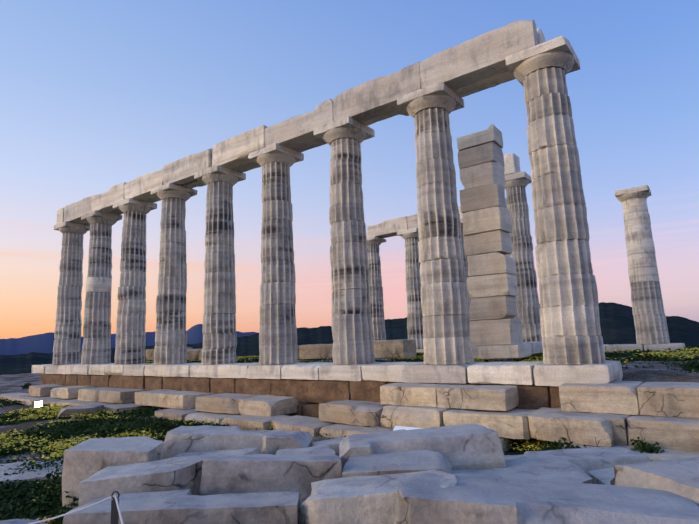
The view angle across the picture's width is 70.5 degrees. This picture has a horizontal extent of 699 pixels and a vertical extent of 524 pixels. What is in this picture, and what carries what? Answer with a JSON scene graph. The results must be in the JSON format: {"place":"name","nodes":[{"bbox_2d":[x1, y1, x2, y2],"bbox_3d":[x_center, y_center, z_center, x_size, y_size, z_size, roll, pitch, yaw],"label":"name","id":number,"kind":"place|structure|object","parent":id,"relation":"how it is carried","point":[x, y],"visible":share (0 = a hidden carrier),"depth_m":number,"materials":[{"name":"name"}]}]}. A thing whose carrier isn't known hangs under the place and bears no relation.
{"place":"outdoors","nodes":[
{"label":"outdoors","id":0,"kind":"place"},
{"bbox_2d":[77,374,90,385],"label":"foundation","id":1,"kind":"object","parent":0,"point":[84,380],"visible":0.15,"depth_m":18.71,"materials":[{"name":"stone"}]},
{"bbox_2d":[72,363,110,374],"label":"stylobate","id":2,"kind":"object","parent":1,"relation":"on","point":[81,369],"visible":0.38,"depth_m":18.82,"materials":[{"name":"stone"}]},
{"bbox_2d":[81,210,122,364],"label":"column","id":3,"kind":"structure","parent":2,"relation":"on","point":[96,347],"depth_m":19.59,"materials":[{"name":"stone"}]},
{"bbox_2d":[91,182,126,212],"bbox_3d":[-9.351,-2.474,19.499,2.535,0.760,0.493,-9,-11,36],"label":"architrave","id":4,"kind":"object","parent":3,"relation":"on","point":[103,202],"visible":0.65,"depth_m":19.29,"materials":[{"name":"stone"}]},
{"bbox_2d":[109,375,127,388],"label":"foundation","id":5,"kind":"object","parent":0,"point":[118,381],"visible":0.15,"depth_m":17.27,"materials":[{"name":"stone"}]},
{"bbox_2d":[105,363,146,374],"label":"stylobate","id":6,"kind":"object","parent":5,"relation":"on","point":[114,369],"visible":0.38,"depth_m":17.38,"materials":[{"name":"stone"}]},
{"bbox_2d":[113,198,156,364],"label":"column","id":7,"kind":"structure","parent":6,"relation":"on","point":[130,331],"depth_m":18.11,"materials":[{"name":"stone"}]},
{"bbox_2d":[124,169,163,199],"bbox_3d":[-7.344,-2.786,18.017,2.519,0.759,0.483,-9,-11,36],"label":"architrave","id":8,"kind":"object","parent":7,"relation":"on","point":[140,187],"visible":0.77,"depth_m":17.85,"materials":[{"name":"stone"}]},
{"bbox_2d":[0,302,698,521],"bbox_3d":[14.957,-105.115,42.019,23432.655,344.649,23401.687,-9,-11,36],"label":"ground","id":9,"kind":"structure","parent":0,"point":[19,357],"depth_m":973.50,"materials":[{"name":"green plant"}]},
{"bbox_2d":[0,459,62,489],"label":"fallen block","id":10,"kind":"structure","parent":9,"relation":"on","point":[30,475],"depth_m":7.01,"materials":[{"name":"stone"}]},
{"bbox_2d":[33,460,63,505],"bbox_3d":[-3.416,2.659,6.086,0.741,0.486,0.786,-9,-11,36],"label":"shrub","id":11,"kind":"object","parent":9,"relation":"on","point":[54,488],"visible":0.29,"depth_m":5.93,"materials":[{"name":"green plant"}]},
{"bbox_2d":[62,436,163,507],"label":"fallen block","id":12,"kind":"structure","parent":9,"relation":"on","point":[85,460],"depth_m":4.81,"materials":[{"name":"stone"}]},
{"bbox_2d":[99,403,144,414],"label":"stone block","id":13,"kind":"structure","parent":9,"relation":"on","point":[111,407],"depth_m":14.56,"materials":[{"name":"stone"}]},
{"bbox_2d":[99,389,145,403],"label":"step","id":14,"kind":"object","parent":13,"relation":"on","point":[119,396],"visible":0.85,"depth_m":15.35,"materials":[{"name":"stone"}]},
{"bbox_2d":[79,456,205,505],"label":"fallen block","id":15,"kind":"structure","parent":9,"relation":"on","point":[176,473],"depth_m":4.20,"materials":[{"name":"stone"}]},
{"bbox_2d":[155,408,203,420],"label":"stone block","id":16,"kind":"structure","parent":9,"relation":"on","point":[173,414],"depth_m":12.68,"materials":[{"name":"stone"}]},
{"bbox_2d":[158,391,214,408],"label":"step","id":17,"kind":"object","parent":16,"relation":"on","point":[182,400],"visible":0.85,"depth_m":13.35,"materials":[{"name":"stone"}]},
{"bbox_2d":[63,489,299,523],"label":"fallen block","id":18,"kind":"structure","parent":9,"relation":"on","point":[185,506],"depth_m":3.51,"materials":[{"name":"stone"}]},
{"bbox_2d":[185,412,241,424],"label":"stone block","id":19,"kind":"structure","parent":9,"relation":"on","point":[214,418],"depth_m":11.96,"materials":[{"name":"stone"}]},
{"bbox_2d":[195,393,260,413],"bbox_3d":[-3.078,3.614,12.694,1.556,0.392,0.982,-8,-10,34],"label":"step","id":20,"kind":"object","parent":19,"relation":"on","point":[223,403],"visible":0.85,"depth_m":12.33,"materials":[{"name":"stone"}]},
{"bbox_2d":[163,425,312,458],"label":"fallen block","id":21,"kind":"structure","parent":9,"relation":"on","point":[181,439],"depth_m":5.47,"materials":[{"name":"stone"}]},
{"bbox_2d":[220,415,291,429],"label":"stone block","id":22,"kind":"structure","parent":9,"relation":"on","point":[254,422],"depth_m":10.96,"materials":[{"name":"stone"}]},
{"bbox_2d":[238,395,298,415],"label":"step","id":23,"kind":"object","parent":22,"relation":"on","point":[267,405],"visible":0.96,"depth_m":11.61,"materials":[{"name":"stone"}]},
{"bbox_2d":[199,454,341,503],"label":"fallen block","id":24,"kind":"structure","parent":9,"relation":"on","point":[230,473],"depth_m":4.19,"materials":[{"name":"stone"}]},
{"bbox_2d":[287,403,315,415],"bbox_3d":[-1.273,3.811,12.695,1.300,0.555,1.341,-9,-11,36],"label":"foundation","id":25,"kind":"object","parent":9,"relation":"on","point":[299,412],"visible":0.02,"depth_m":11.91,"materials":[{"name":"stone"}]},
{"bbox_2d":[271,379,308,402],"bbox_3d":[-1.237,3.300,12.841,1.309,0.612,1.050,-9,-11,36],"label":"foundation","id":26,"kind":"object","parent":25,"relation":"on","point":[297,389],"visible":0.33,"depth_m":12.40,"materials":[{"name":"stone"}]},
{"bbox_2d":[271,415,335,435],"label":"stone block","id":27,"kind":"structure","parent":9,"relation":"on","point":[311,425],"depth_m":10.27,"materials":[{"name":"stone"}]},
{"bbox_2d":[302,403,319,417],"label":"foundation","id":28,"kind":"object","parent":9,"relation":"on","point":[310,410],"visible":0.1,"depth_m":11.64,"materials":[{"name":"stone"}]},
{"bbox_2d":[307,380,350,402],"bbox_3d":[-0.227,3.137,12.050,1.331,0.597,1.037,-9,-11,36],"label":"foundation","id":29,"kind":"object","parent":28,"relation":"on","point":[322,391],"visible":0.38,"depth_m":11.66,"materials":[{"name":"stone"}]},
{"bbox_2d":[281,362,333,379],"bbox_3d":[-0.866,2.796,12.723,1.270,0.382,1.312,-9,-11,36],"label":"stylobate","id":30,"kind":"object","parent":29,"relation":"on","point":[307,371],"visible":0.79,"depth_m":12.23,"materials":[{"name":"stone"}]},
{"bbox_2d":[319,362,387,380],"bbox_3d":[0.145,2.643,11.981,1.262,0.377,1.319,-9,-11,36],"label":"stylobate","id":31,"kind":"object","parent":29,"relation":"on","point":[349,372],"visible":0.5,"depth_m":11.45,"materials":[{"name":"stone"}]},
{"bbox_2d":[314,116,374,364],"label":"column","id":32,"kind":"structure","parent":31,"relation":"on","point":[344,138],"depth_m":12.10,"materials":[{"name":"stone"}]},
{"bbox_2d":[333,62,421,122],"bbox_3d":[0.721,-4.025,12.049,2.526,0.770,0.491,-9,-11,36],"label":"architrave","id":33,"kind":"object","parent":32,"relation":"on","point":[370,99],"visible":0.77,"depth_m":11.87,"materials":[{"name":"stone"}]},
{"bbox_2d":[299,344,332,358],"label":"stone block","id":34,"kind":"structure","parent":9,"relation":"on","point":[317,351],"depth_m":16.43,"materials":[{"name":"stone"}]},
{"bbox_2d":[0,345,698,523],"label":"ground cover plants","id":35,"kind":"object","parent":9,"relation":"on","point":[117,424],"visible":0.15,"depth_m":10.90,"materials":[{"name":"green plant"}]},
{"bbox_2d":[319,423,393,438],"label":"stone block","id":36,"kind":"structure","parent":9,"relation":"on","point":[337,430],"depth_m":9.47,"materials":[{"name":"stone"}]},
{"bbox_2d":[319,400,390,426],"bbox_3d":[0.240,3.123,10.259,1.567,0.388,0.982,-8,-12,39],"label":"step","id":37,"kind":"object","parent":36,"relation":"on","point":[359,413],"visible":0.75,"depth_m":9.89,"materials":[{"name":"stone"}]},
{"bbox_2d":[298,469,456,523],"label":"fallen block","id":38,"kind":"object","parent":9,"relation":"on","point":[360,500],"depth_m":3.48,"materials":[{"name":"stone"}]},
{"bbox_2d":[373,339,415,358],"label":"cella wall","id":39,"kind":"structure","parent":9,"relation":"on","point":[403,348],"depth_m":14.76,"materials":[{"name":"stone"}]},
{"bbox_2d":[342,450,452,477],"bbox_3d":[0.464,2.134,4.399,0.955,0.735,0.651,-6,-7,8],"label":"fallen block","id":40,"kind":"object","parent":9,"relation":"on","point":[374,464],"depth_m":4.34,"materials":[{"name":"stone"}]},
{"bbox_2d":[339,424,505,477],"bbox_3d":[0.704,2.097,4.990,1.595,0.700,0.619,-4,-7,-2],"label":"fallen block","id":41,"kind":"object","parent":9,"relation":"on","point":[470,446],"depth_m":4.84,"materials":[{"name":"stone"}]},
{"bbox_2d":[471,344,530,358],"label":"stone block","id":42,"kind":"structure","parent":9,"relation":"on","point":[501,351],"depth_m":12.56,"materials":[{"name":"stone"}]},
{"bbox_2d":[469,318,522,345],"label":"stone block","id":43,"kind":"structure","parent":42,"relation":"on","point":[498,332],"depth_m":12.79,"materials":[{"name":"stone"}]},
{"bbox_2d":[469,296,516,319],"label":"stone block","id":44,"kind":"structure","parent":43,"relation":"on","point":[495,307],"depth_m":12.92,"materials":[{"name":"stone"}]},
{"bbox_2d":[467,273,517,298],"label":"stone block","id":45,"kind":"structure","parent":44,"relation":"on","point":[503,284],"depth_m":13.00,"materials":[{"name":"stone"}]},
{"bbox_2d":[467,252,515,276],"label":"stone block","id":46,"kind":"structure","parent":45,"relation":"on","point":[492,263],"depth_m":13.09,"materials":[{"name":"stone"}]},
{"bbox_2d":[464,230,511,255],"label":"stone block","id":47,"kind":"structure","parent":46,"relation":"on","point":[498,241],"depth_m":13.23,"materials":[{"name":"stone"}]},
{"bbox_2d":[462,206,511,235],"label":"stone block","id":48,"kind":"structure","parent":47,"relation":"on","point":[496,218],"depth_m":13.24,"materials":[{"name":"stone"}]},
{"bbox_2d":[459,184,505,212],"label":"stone block","id":49,"kind":"structure","parent":48,"relation":"on","point":[481,197],"depth_m":13.34,"materials":[{"name":"stone"}]},
{"bbox_2d":[459,162,505,188],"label":"stone block","id":50,"kind":"structure","parent":49,"relation":"on","point":[483,174],"depth_m":13.51,"materials":[{"name":"stone"}]},
{"bbox_2d":[458,142,504,168],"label":"stone block","id":51,"kind":"structure","parent":50,"relation":"on","point":[482,154],"depth_m":13.61,"materials":[{"name":"stone"}]},
{"bbox_2d":[457,124,502,150],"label":"stone block","id":52,"kind":"structure","parent":51,"relation":"on","point":[492,133],"depth_m":13.63,"materials":[{"name":"stone"}]},
{"bbox_2d":[500,437,511,452],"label":"stone block","id":53,"kind":"structure","parent":9,"relation":"on","point":[505,443],"depth_m":8.10,"materials":[{"name":"stone"}]},
{"bbox_2d":[381,405,455,427],"bbox_3d":[1.385,2.926,9.422,1.304,0.391,0.971,-9,-11,39],"label":"step","id":54,"kind":"object","parent":53,"relation":"on","point":[392,416],"visible":0.58,"depth_m":9.08,"materials":[{"name":"stone"}]},
{"bbox_2d":[380,383,448,406],"bbox_3d":[1.307,2.620,9.809,1.316,0.379,0.766,-9,-11,36],"label":"step","id":55,"kind":"object","parent":54,"relation":"on","point":[410,394],"visible":0.81,"depth_m":9.51,"materials":[{"name":"stone"}]},
{"bbox_2d":[443,408,534,438],"bbox_3d":[2.493,2.779,8.612,1.455,0.374,0.965,-8,-12,33],"label":"step","id":56,"kind":"object","parent":53,"relation":"on","point":[512,423],"visible":0.65,"depth_m":8.19,"materials":[{"name":"stone"}]},
{"bbox_2d":[436,385,518,410],"bbox_3d":[2.349,2.461,9.037,1.306,0.379,0.767,-9,-11,36],"label":"step","id":57,"kind":"object","parent":56,"relation":"on","point":[493,397],"visible":1,"depth_m":8.73,"materials":[{"name":"stone"}]},
{"bbox_2d":[452,456,592,483],"bbox_3d":[1.430,2.244,4.531,1.520,0.619,0.760,-1,-4,-5],"label":"rock","id":58,"kind":"object","parent":9,"relation":"on","point":[560,469],"depth_m":4.61,"materials":[{"name":"stone"}]},
{"bbox_2d":[511,438,549,444],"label":"foundation","id":59,"kind":"object","parent":9,"relation":"on","point":[523,440],"visible":0.02,"depth_m":8.69,"materials":[{"name":"stone"}]},
{"bbox_2d":[488,384,550,409],"bbox_3d":[3.330,2.589,9.413,1.227,0.614,1.040,-9,-11,36],"label":"foundation","id":60,"kind":"object","parent":59,"relation":"on","point":[533,397],"visible":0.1,"depth_m":8.86,"materials":[{"name":"stone"}]},
{"bbox_2d":[467,361,543,384],"bbox_3d":[3.152,2.178,9.738,1.275,0.382,1.312,-9,-11,36],"label":"stylobate","id":61,"kind":"object","parent":60,"relation":"on","point":[511,373],"visible":0.81,"depth_m":9.24,"materials":[{"name":"stone"}]},
{"bbox_2d":[395,473,698,523],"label":"fallen block","id":62,"kind":"object","parent":9,"relation":"on","point":[426,498],"depth_m":3.10,"materials":[{"name":"stone"}]},
{"bbox_2d":[523,447,650,475],"bbox_3d":[2.715,2.433,5.677,1.332,0.438,0.734,-2,-9,-4],"label":"rock","id":63,"kind":"object","parent":9,"relation":"on","point":[587,460],"depth_m":5.61,"materials":[{"name":"stone"}]},
{"bbox_2d":[562,444,649,452],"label":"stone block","id":64,"kind":"structure","parent":9,"relation":"on","point":[591,446],"depth_m":7.18,"materials":[{"name":"stone"}]},
{"bbox_2d":[528,407,613,446],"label":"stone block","id":65,"kind":"structure","parent":64,"relation":"on","point":[546,424],"depth_m":7.44,"materials":[{"name":"stone"}]},
{"bbox_2d":[556,408,631,445],"bbox_3d":[3.837,2.612,7.923,1.236,0.415,1.020,-9,-11,37],"label":"step","id":66,"kind":"object","parent":64,"relation":"on","point":[619,428],"visible":0.12,"depth_m":7.29,"materials":[{"name":"stone"}]},
{"bbox_2d":[559,381,642,414],"bbox_3d":[4.217,2.230,8.229,1.143,0.440,1.019,-9,-11,35],"label":"step","id":67,"kind":"object","parent":66,"relation":"on","point":[617,397],"visible":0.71,"depth_m":7.84,"materials":[{"name":"stone"}]},
{"bbox_2d":[610,457,698,505],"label":"fallen block","id":68,"kind":"object","parent":9,"relation":"on","point":[679,476],"depth_m":3.75,"materials":[{"name":"stone"}]},
{"bbox_2d":[643,343,685,350],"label":"stone slab","id":69,"kind":"structure","parent":9,"relation":"on","point":[655,347],"depth_m":18.05,"materials":[{"name":"stone"}]},
{"bbox_2d":[614,185,669,343],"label":"column","id":70,"kind":"structure","parent":69,"relation":"on","point":[649,316],"depth_m":18.87,"materials":[{"name":"stone"}]},
{"bbox_2d":[650,449,698,457],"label":"rock","id":71,"kind":"object","parent":9,"relation":"on","point":[675,453],"visible":0.15,"depth_m":6.62,"materials":[{"name":"stone"}]},
{"bbox_2d":[627,414,698,451],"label":"step","id":72,"kind":"object","parent":71,"relation":"on","point":[677,433],"visible":0.69,"depth_m":6.92,"materials":[{"name":"stone"}]},
{"bbox_2d":[637,382,698,417],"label":"step","id":73,"kind":"object","parent":72,"relation":"on","point":[672,399],"visible":1,"depth_m":7.29,"materials":[{"name":"stone"}]},
{"bbox_2d":[0,0,698,338],"label":"sky","id":74,"kind":"structure","parent":0,"point":[96,96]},
{"bbox_2d":[504,171,541,341],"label":"column","id":75,"kind":"structure","parent":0,"point":[527,298],"depth_m":16.20,"materials":[{"name":"stone"}]},
{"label":"low foundation","id":76,"kind":"object","parent":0,"visible":0},
{"bbox_2d":[550,386,560,407],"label":"foundation","id":77,"kind":"object","parent":76,"relation":"on","point":[555,397],"visible":0.04,"depth_m":8.62,"materials":[{"name":"stone"}]},
{"bbox_2d":[533,360,622,386],"bbox_3d":[4.152,2.020,8.985,1.270,0.391,1.329,-9,-11,36],"label":"stylobate","id":78,"kind":"object","parent":77,"relation":"on","point":[607,371],"visible":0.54,"depth_m":8.50,"materials":[{"name":"stone"}]},
{"bbox_2d":[505,36,605,364],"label":"column","id":79,"kind":"structure","parent":78,"relation":"on","point":[570,321],"depth_m":9.14,"materials":[{"name":"stone"}]},
{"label":"low foundation","id":80,"kind":"object","parent":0,"visible":0},
{"bbox_2d":[388,382,438,383],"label":"foundation","id":81,"kind":"object","parent":80,"relation":"on","point":[403,382],"visible":0.02,"depth_m":10.60,"materials":[{"name":"stone"}]},
{"bbox_2d":[361,362,423,382],"bbox_3d":[1.138,2.484,11.218,1.270,0.384,1.318,-9,-11,36],"label":"stylobate","id":82,"kind":"object","parent":81,"relation":"on","point":[392,372],"visible":0.75,"depth_m":10.71,"materials":[{"name":"stone"}]},
{"bbox_2d":[409,362,484,383],"bbox_3d":[2.141,2.332,10.477,1.268,0.382,1.324,-9,-11,36],"label":"stylobate","id":83,"kind":"object","parent":81,"relation":"on","point":[440,373],"visible":0.65,"depth_m":9.96,"materials":[{"name":"stone"}]},
{"bbox_2d":[397,82,473,364],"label":"column","id":84,"kind":"structure","parent":83,"relation":"on","point":[429,109],"depth_m":10.62,"materials":[{"name":"stone"}]},
{"bbox_2d":[420,20,537,89],"bbox_3d":[2.726,-4.336,10.571,2.523,0.766,0.482,-9,-11,36],"label":"architrave","id":85,"kind":"object","parent":84,"relation":"on","point":[479,57],"visible":0.73,"depth_m":10.36,"materials":[{"name":"stone"}]},
{"bbox_2d":[453,28,545,97],"bbox_3d":[3.016,-4.287,10.939,2.523,0.761,0.486,-9,-11,36],"label":"architrave","id":86,"kind":"object","parent":84,"relation":"on","point":[484,84],"visible":0.19,"depth_m":10.85,"materials":[{"name":"stone"}]},
{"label":"low foundation","id":87,"kind":"object","parent":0,"visible":0},
{"bbox_2d":[349,380,387,401],"bbox_3d":[0.674,2.991,11.353,1.017,0.618,1.050,-9,-11,36],"label":"foundation","id":88,"kind":"object","parent":87,"relation":"on","point":[363,390],"visible":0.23,"depth_m":10.97,"materials":[{"name":"stone"}]},
{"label":"low foundation","id":89,"kind":"object","parent":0,"visible":0},
{"bbox_2d":[235,378,270,394],"bbox_3d":[-2.300,3.460,13.611,1.429,0.633,1.060,-9,-11,36],"label":"foundation","id":90,"kind":"object","parent":89,"relation":"on","point":[253,386],"visible":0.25,"depth_m":13.18,"materials":[{"name":"stone"}]},
{"bbox_2d":[247,362,303,378],"bbox_3d":[-1.880,2.951,13.456,1.260,0.380,1.311,-9,-11,36],"label":"stylobate","id":91,"kind":"object","parent":90,"relation":"on","point":[259,371],"visible":0.44,"depth_m":12.94,"materials":[{"name":"stone"}]},
{"bbox_2d":[248,143,303,364],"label":"column","id":92,"kind":"structure","parent":91,"relation":"on","point":[277,324],"depth_m":13.60,"materials":[{"name":"stone"}]},
{"bbox_2d":[212,125,266,168],"bbox_3d":[-3.313,-3.408,15.040,2.526,0.764,0.482,-9,-11,36],"label":"architrave","id":93,"kind":"object","parent":92,"relation":"on","point":[234,152],"visible":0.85,"depth_m":14.81,"materials":[{"name":"stone"}]},
{"bbox_2d":[264,99,333,147],"bbox_3d":[-1.297,-3.712,13.547,2.526,0.763,0.492,-9,-11,36],"label":"architrave","id":94,"kind":"object","parent":92,"relation":"on","point":[293,131],"visible":0.83,"depth_m":13.36,"materials":[{"name":"stone"}]},
{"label":"low foundation","id":95,"kind":"object","parent":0,"visible":0},
{"bbox_2d":[210,378,236,393],"bbox_3d":[-3.324,3.607,14.324,1.128,0.610,1.058,-9,-11,36],"label":"foundation","id":96,"kind":"object","parent":95,"relation":"on","point":[222,385],"visible":0.23,"depth_m":13.91,"materials":[{"name":"stone"}]},
{"bbox_2d":[218,363,258,377],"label":"stylobate","id":97,"kind":"object","parent":96,"relation":"on","point":[238,370],"visible":0.52,"depth_m":13.72,"materials":[{"name":"stone"}]},
{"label":"low foundation","id":98,"kind":"object","parent":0,"visible":0},
{"bbox_2d":[181,377,210,392],"bbox_3d":[-4.308,3.765,15.068,1.419,0.636,1.057,-9,-11,36],"label":"foundation","id":99,"kind":"object","parent":98,"relation":"on","point":[199,384],"visible":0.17,"depth_m":14.61,"materials":[{"name":"stone"}]},
{"bbox_2d":[190,363,237,377],"bbox_3d":[-3.896,3.260,14.939,1.275,0.383,1.315,-9,-11,36],"label":"stylobate","id":100,"kind":"object","parent":99,"relation":"on","point":[201,370],"visible":0.35,"depth_m":14.39,"materials":[{"name":"stone"}]},
{"bbox_2d":[194,165,245,364],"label":"column","id":101,"kind":"structure","parent":100,"relation":"on","point":[219,330],"depth_m":15.11,"materials":[{"name":"stone"}]},
{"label":"low foundation","id":102,"kind":"object","parent":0,"visible":0},
{"bbox_2d":[145,376,162,390],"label":"foundation","id":103,"kind":"object","parent":102,"relation":"on","point":[153,382],"visible":0.31,"depth_m":15.97,"materials":[{"name":"stone"}]},
{"bbox_2d":[144,363,188,376],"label":"stylobate","id":104,"kind":"object","parent":103,"relation":"on","point":[156,370],"visible":0.4,"depth_m":15.90,"materials":[{"name":"stone"}]},
{"bbox_2d":[151,183,196,364],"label":"column","id":105,"kind":"structure","parent":104,"relation":"on","point":[170,340],"depth_m":16.59,"materials":[{"name":"stone"}]},
{"bbox_2d":[162,148,211,185],"bbox_3d":[-5.324,-3.099,16.522,2.531,0.764,0.489,-9,-11,36],"label":"architrave","id":106,"kind":"object","parent":105,"relation":"on","point":[180,172],"visible":0.75,"depth_m":16.32,"materials":[{"name":"stone"}]},
{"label":"low foundation","id":107,"kind":"object","parent":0,"visible":0},
{"bbox_2d":[55,374,66,384],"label":"foundation","id":108,"kind":"object","parent":107,"relation":"on","point":[60,379],"visible":0.21,"depth_m":19.89,"materials":[{"name":"stone"}]},
{"bbox_2d":[45,363,80,373],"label":"stylobate","id":109,"kind":"object","parent":108,"relation":"on","point":[51,369],"visible":0.31,"depth_m":20.39,"materials":[{"name":"stone"}]},
{"bbox_2d":[52,221,89,364],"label":"column","id":110,"kind":"structure","parent":109,"relation":"on","point":[67,340],"depth_m":21.09,"materials":[{"name":"stone"}]},
{"bbox_2d":[64,196,91,222],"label":"architrave","id":111,"kind":"object","parent":110,"relation":"on","point":[74,212],"visible":0.56,"depth_m":20.79,"materials":[{"name":"stone"}]},
{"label":"stylobate","id":112,"kind":"object","parent":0,"visible":0},
{"bbox_2d":[397,228,423,348],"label":"column","id":113,"kind":"structure","parent":112,"relation":"on","point":[413,294],"depth_m":24.86,"materials":[{"name":"stone"}]},
{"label":"stylobate","id":114,"kind":"object","parent":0,"visible":0},
{"bbox_2d":[367,236,385,339],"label":"column","id":115,"kind":"structure","parent":114,"relation":"on","point":[376,299],"depth_m":26.34,"materials":[{"name":"stone"}]},
{"bbox_2d":[367,216,407,236],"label":"architrave","id":116,"kind":"object","parent":115,"relation":"on","point":[390,227],"visible":0.81,"depth_m":26.02,"materials":[{"name":"stone"}]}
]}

